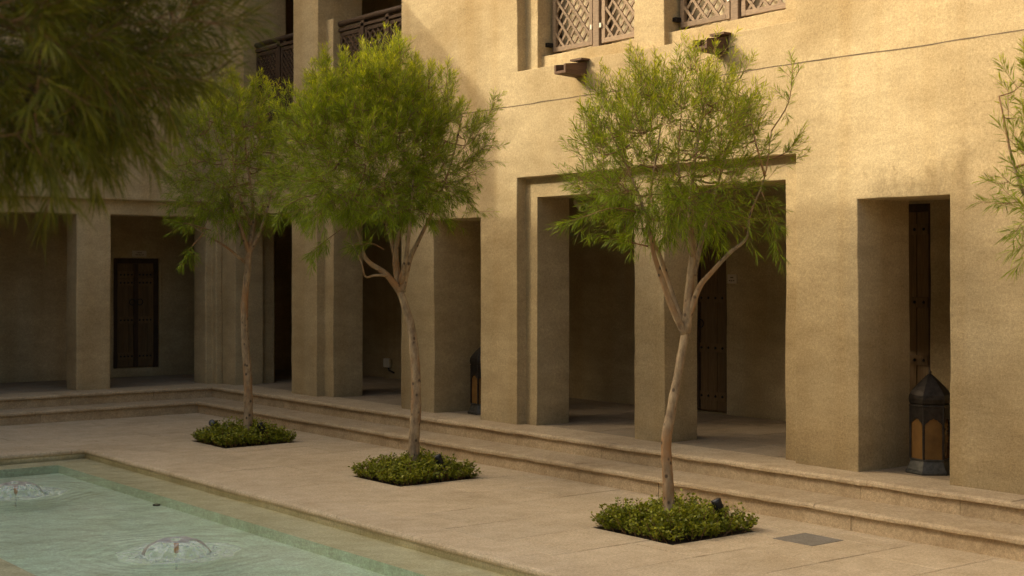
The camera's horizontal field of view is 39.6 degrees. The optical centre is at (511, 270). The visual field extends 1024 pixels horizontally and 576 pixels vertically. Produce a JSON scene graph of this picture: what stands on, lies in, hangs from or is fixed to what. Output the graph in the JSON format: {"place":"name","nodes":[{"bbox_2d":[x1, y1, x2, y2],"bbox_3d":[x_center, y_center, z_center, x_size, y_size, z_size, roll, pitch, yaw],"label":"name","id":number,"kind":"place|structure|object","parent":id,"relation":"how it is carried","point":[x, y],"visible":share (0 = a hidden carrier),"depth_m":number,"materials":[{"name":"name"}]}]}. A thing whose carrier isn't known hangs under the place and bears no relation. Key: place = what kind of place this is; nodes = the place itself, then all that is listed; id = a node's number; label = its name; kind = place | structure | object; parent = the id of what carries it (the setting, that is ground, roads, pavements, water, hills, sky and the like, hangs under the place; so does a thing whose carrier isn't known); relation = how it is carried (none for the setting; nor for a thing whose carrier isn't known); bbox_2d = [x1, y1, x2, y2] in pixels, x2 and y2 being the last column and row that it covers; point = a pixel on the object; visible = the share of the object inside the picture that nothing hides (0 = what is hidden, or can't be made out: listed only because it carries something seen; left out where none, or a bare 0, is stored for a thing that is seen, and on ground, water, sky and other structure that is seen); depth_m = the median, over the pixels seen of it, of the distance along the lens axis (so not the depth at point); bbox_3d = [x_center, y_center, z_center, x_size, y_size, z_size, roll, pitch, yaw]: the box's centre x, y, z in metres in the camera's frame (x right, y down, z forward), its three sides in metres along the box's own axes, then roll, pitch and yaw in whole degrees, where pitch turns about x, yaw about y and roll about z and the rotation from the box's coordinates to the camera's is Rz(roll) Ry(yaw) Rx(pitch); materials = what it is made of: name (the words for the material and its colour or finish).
{"place":"outdoors","nodes":[
{"label":"outdoors","id":0,"kind":"place"},
{"bbox_2d":[0,443,632,575],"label":"pool basin","id":1,"kind":"object","parent":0,"point":[464,554],"visible":1,"depth_m":11.06,"materials":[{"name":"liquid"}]},
{"bbox_2d":[0,481,49,498],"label":"fountain","id":2,"kind":"object","parent":1,"relation":"on","point":[15,488],"visible":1,"depth_m":12.59,"materials":[{"name":"liquid"}]},
{"bbox_2d":[123,536,227,569],"bbox_3d":[-2.338,1.983,9.958,0.849,0.214,0.872,0,0,-38],"label":"fountain","id":3,"kind":"object","parent":1,"relation":"in","point":[184,539],"visible":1,"depth_m":9.94,"materials":[{"name":"liquid"}]},
{"bbox_2d":[0,457,493,575],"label":"water","id":4,"kind":"structure","parent":1,"relation":"in","point":[21,475],"depth_m":12.60,"materials":[{"name":"teal liquid"}]},
{"bbox_2d":[0,369,1023,561],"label":"terrace","id":5,"kind":"structure","parent":0,"point":[733,460],"depth_m":13.36,"materials":[{"name":"stone"}]},
{"bbox_2d":[0,0,292,390],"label":"end building","id":6,"kind":"structure","parent":5,"relation":"on","point":[89,308],"depth_m":20.27,"materials":[{"name":"beige paint"}]},
{"bbox_2d":[113,258,157,368],"bbox_3d":[-5.664,0.636,21.369,0.716,1.648,0.101,0,0,-38],"label":"door","id":7,"kind":"structure","parent":6,"relation":"in","point":[135,309],"depth_m":21.33,"materials":[{"name":"brown wood"}]},
{"bbox_2d":[132,251,146,256],"bbox_3d":[-5.586,-0.255,21.317,0.220,0.090,0.026,0,0,-38],"label":"wall sign","id":8,"kind":"object","parent":6,"relation":"attached to","point":[139,253],"visible":1,"depth_m":21.31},
{"bbox_2d":[468,346,480,414],"bbox_3d":[-0.304,1.174,15.793,0.347,0.822,0.378,0,0,-38],"label":"lantern","id":9,"kind":"object","parent":5,"relation":"on","point":[475,384],"visible":0.4,"depth_m":15.70,"materials":[{"name":"metal"}]},
{"bbox_2d":[222,0,1023,494],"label":"arcade building","id":10,"kind":"structure","parent":5,"relation":"on","point":[862,318],"depth_m":13.67,"materials":[{"name":"beige paint"}]},
{"bbox_2d":[383,358,394,372],"bbox_3d":[-1.818,1.405,21.016,0.054,0.211,0.244,0,0,-38],"label":"socket box","id":11,"kind":"object","parent":10,"relation":"attached to","point":[387,362],"visible":1,"depth_m":21.00,"materials":[{"name":"white plastic"}]},
{"bbox_2d":[573,198,585,211],"bbox_3d":[0.699,-0.830,14.716,0.094,0.446,0.214,0,0,-16],"label":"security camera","id":12,"kind":"object","parent":10,"relation":"attached to","point":[576,203],"visible":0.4,"depth_m":14.66,"materials":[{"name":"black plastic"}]},
{"bbox_2d":[545,0,634,52],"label":"window","id":13,"kind":"structure","parent":10,"relation":"in","point":[576,24],"depth_m":14.18,"materials":[{"name":"wood"}]},
{"bbox_2d":[696,212,726,413],"bbox_3d":[2.127,0.468,16.130,0.102,2.233,1.016,0,0,-38],"label":"door","id":14,"kind":"structure","parent":10,"relation":"in","point":[711,333],"depth_m":15.95,"materials":[{"name":"brown wood"}]},
{"bbox_2d":[673,0,785,28],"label":"window","id":15,"kind":"structure","parent":10,"relation":"in","point":[693,13],"depth_m":12.82,"materials":[{"name":"wood"}]},
{"bbox_2d":[727,274,737,283],"bbox_3d":[2.413,0.090,15.568,0.026,0.100,0.130,0,0,-38],"label":"wall sign","id":16,"kind":"object","parent":10,"relation":"attached to","point":[732,278],"visible":1,"depth_m":15.55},
{"bbox_2d":[909,203,930,403],"bbox_3d":[3.757,0.468,14.022,0.102,2.233,1.006,0,0,-38],"label":"door","id":17,"kind":"structure","parent":10,"relation":"in","point":[919,237],"depth_m":13.76,"materials":[{"name":"brown wood"}]},
{"bbox_2d":[905,370,950,475],"bbox_3d":[3.280,1.174,11.159,0.363,0.822,0.371,0,0,-38],"label":"lantern","id":18,"kind":"object","parent":5,"relation":"on","point":[929,426],"visible":0.98,"depth_m":11.04,"materials":[{"name":"metal"}]},
{"bbox_2d":[0,413,1023,575],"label":"paving","id":19,"kind":"structure","parent":0,"point":[549,515],"depth_m":11.32,"materials":[{"name":"stone"}]},
{"bbox_2d":[0,0,284,268],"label":"tree","id":20,"kind":"object","parent":19,"relation":"on","point":[81,95],"visible":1,"depth_m":4.40,"materials":[{"name":"green plant"}]},
{"bbox_2d":[190,416,296,448],"bbox_3d":[-3.001,1.814,15.809,1.055,0.372,0.958,0,0,-38],"label":"ground cover","id":21,"kind":"object","parent":19,"relation":"on","point":[233,434],"visible":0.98,"depth_m":15.64,"materials":[{"name":"plant"}]},
{"bbox_2d":[209,419,219,426],"bbox_3d":[-3.328,1.773,15.907,0.076,0.234,0.182,0,0,10],"label":"spotlight","id":22,"kind":"object","parent":21,"relation":"on","point":[210,421],"visible":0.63,"depth_m":15.83,"materials":[{"name":"black plastic"}]},
{"bbox_2d":[149,64,314,428],"bbox_3d":[-3.051,-0.213,15.745,1.864,4.222,1.808,0,0,1],"label":"tree","id":23,"kind":"object","parent":21,"relation":"on","point":[221,189],"visible":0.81,"depth_m":15.58,"materials":[{"name":"green plant"}]},
{"bbox_2d":[257,422,265,444],"bbox_3d":[-2.751,1.799,15.685,0.136,0.263,0.074,0,0,-7],"label":"spotlight","id":24,"kind":"object","parent":21,"relation":"on","point":[260,425],"visible":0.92,"depth_m":15.66,"materials":[{"name":"black plastic"}]},
{"bbox_2d":[348,446,483,486],"bbox_3d":[-0.899,1.822,13.114,1.055,0.355,0.953,0,0,-38],"label":"ground cover","id":25,"kind":"object","parent":19,"relation":"on","point":[400,471],"visible":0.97,"depth_m":12.94,"materials":[{"name":"plant"}]},
{"bbox_2d":[254,19,509,463],"bbox_3d":[-1.273,-0.189,13.155,2.237,4.179,2.292,0,0,-38],"label":"tree","id":26,"kind":"object","parent":25,"relation":"on","point":[412,88],"visible":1,"depth_m":12.74,"materials":[{"name":"green plant"}]},
{"bbox_2d":[433,454,445,481],"bbox_3d":[-0.653,1.798,12.969,0.134,0.263,0.075,0,0,-9],"label":"spotlight","id":27,"kind":"object","parent":25,"relation":"on","point":[438,457],"visible":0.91,"depth_m":12.94,"materials":[{"name":"black plastic"}]},
{"bbox_2d":[588,488,760,544],"bbox_3d":[1.186,1.823,10.475,1.017,0.355,1.004,0,0,-38],"label":"ground cover","id":28,"kind":"object","parent":19,"relation":"on","point":[692,520],"visible":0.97,"depth_m":10.30,"materials":[{"name":"plant"}]},
{"bbox_2d":[545,23,812,533],"bbox_3d":[1.074,0.048,10.444,1.931,3.756,1.969,0,0,-38],"label":"tree","id":29,"kind":"object","parent":28,"relation":"on","point":[600,139],"visible":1,"depth_m":10.26,"materials":[{"name":"green plant"}]},
{"bbox_2d":[711,498,724,533],"bbox_3d":[1.526,1.798,10.449,0.130,0.263,0.075,0,0,-6],"label":"spotlight","id":30,"kind":"object","parent":28,"relation":"on","point":[717,503],"visible":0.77,"depth_m":10.42,"materials":[{"name":"black plastic"}]},
{"bbox_2d":[774,533,842,545],"bbox_3d":[2.097,1.913,10.065,0.338,0.031,0.348,0,0,-38],"label":"floor cover","id":31,"kind":"object","parent":19,"relation":"on","point":[808,539],"visible":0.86,"depth_m":10.05,"materials":[{"name":"stone"}]},
{"bbox_2d":[965,35,1023,282],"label":"tree","id":32,"kind":"object","parent":19,"relation":"on","point":[1018,177],"visible":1,"depth_m":7.94,"materials":[{"name":"green plant"}]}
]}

